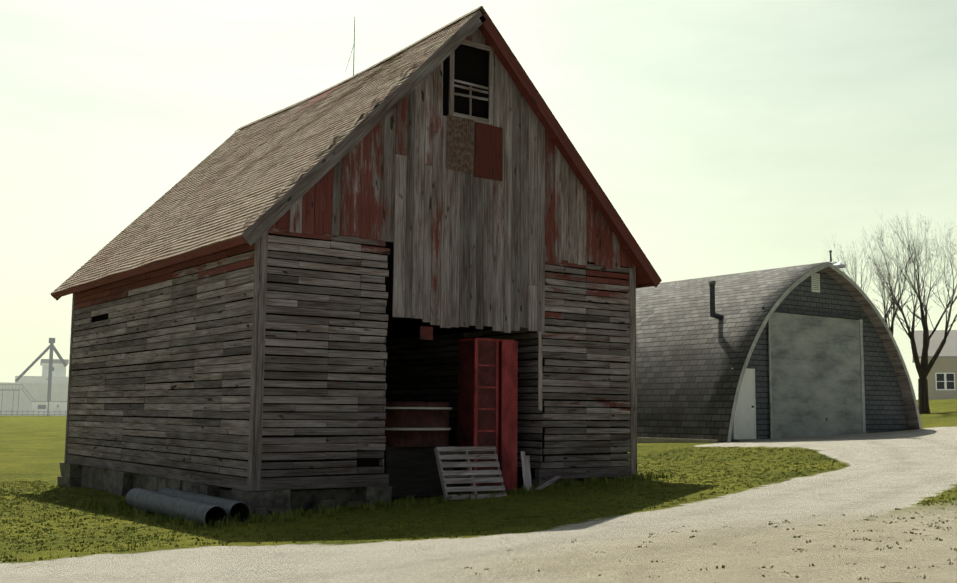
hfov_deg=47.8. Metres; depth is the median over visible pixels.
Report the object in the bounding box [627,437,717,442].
machine shed footing
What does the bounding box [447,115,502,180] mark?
barn gable patch
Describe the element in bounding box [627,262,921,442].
machine shed roof
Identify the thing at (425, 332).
loose boards
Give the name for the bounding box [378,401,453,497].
wagon
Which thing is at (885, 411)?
machine shed front wall
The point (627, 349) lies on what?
barn walls
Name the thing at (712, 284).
machine shed stove pipe
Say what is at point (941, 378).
farmhouse
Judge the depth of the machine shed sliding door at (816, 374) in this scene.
33.70 m
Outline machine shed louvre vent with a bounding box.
[811,273,819,292]
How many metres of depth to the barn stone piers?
19.02 m
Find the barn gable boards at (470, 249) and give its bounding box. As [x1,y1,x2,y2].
[271,28,633,332]
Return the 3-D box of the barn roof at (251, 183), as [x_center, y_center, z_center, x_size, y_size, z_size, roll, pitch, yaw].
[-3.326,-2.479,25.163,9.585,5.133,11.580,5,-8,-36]
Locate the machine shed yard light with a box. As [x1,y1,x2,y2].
[829,250,845,267]
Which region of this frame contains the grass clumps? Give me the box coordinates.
[0,446,956,582]
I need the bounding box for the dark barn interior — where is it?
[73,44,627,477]
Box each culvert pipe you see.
[126,488,226,526]
[158,488,249,521]
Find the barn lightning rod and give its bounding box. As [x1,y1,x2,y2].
[345,17,354,74]
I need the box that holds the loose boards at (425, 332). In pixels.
[419,326,561,490]
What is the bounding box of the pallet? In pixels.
[434,446,506,501]
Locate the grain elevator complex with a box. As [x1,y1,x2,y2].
[0,338,68,416]
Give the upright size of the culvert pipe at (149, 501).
0.394 m
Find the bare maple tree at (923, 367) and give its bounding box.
[860,211,956,413]
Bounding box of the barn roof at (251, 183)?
[51,6,661,300]
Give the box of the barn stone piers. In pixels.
[57,463,631,517]
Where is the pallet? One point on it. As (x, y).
(467, 454)
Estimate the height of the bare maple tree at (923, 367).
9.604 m
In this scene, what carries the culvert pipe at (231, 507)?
on the ground
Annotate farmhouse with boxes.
[912,330,956,399]
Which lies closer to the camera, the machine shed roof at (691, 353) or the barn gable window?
the barn gable window
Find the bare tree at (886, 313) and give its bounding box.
[822,231,924,334]
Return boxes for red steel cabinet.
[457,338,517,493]
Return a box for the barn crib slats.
[64,227,636,490]
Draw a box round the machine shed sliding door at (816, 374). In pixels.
[762,307,865,438]
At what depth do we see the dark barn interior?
21.14 m
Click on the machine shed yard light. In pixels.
(839, 265)
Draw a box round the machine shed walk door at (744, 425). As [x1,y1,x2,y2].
[732,368,763,441]
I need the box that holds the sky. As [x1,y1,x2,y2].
[0,0,956,399]
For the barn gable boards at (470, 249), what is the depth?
20.43 m
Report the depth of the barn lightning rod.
25.57 m
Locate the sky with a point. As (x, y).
(726, 137)
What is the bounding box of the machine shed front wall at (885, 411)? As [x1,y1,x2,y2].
[731,270,908,441]
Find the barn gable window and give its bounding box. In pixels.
[449,40,493,124]
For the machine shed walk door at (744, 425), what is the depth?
31.75 m
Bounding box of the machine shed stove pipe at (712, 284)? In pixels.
[708,281,723,319]
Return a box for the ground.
[0,399,956,582]
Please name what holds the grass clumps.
on the ground
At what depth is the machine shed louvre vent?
34.19 m
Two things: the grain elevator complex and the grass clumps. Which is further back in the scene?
the grain elevator complex
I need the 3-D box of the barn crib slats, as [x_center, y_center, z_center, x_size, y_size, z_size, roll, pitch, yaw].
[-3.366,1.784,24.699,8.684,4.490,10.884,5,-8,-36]

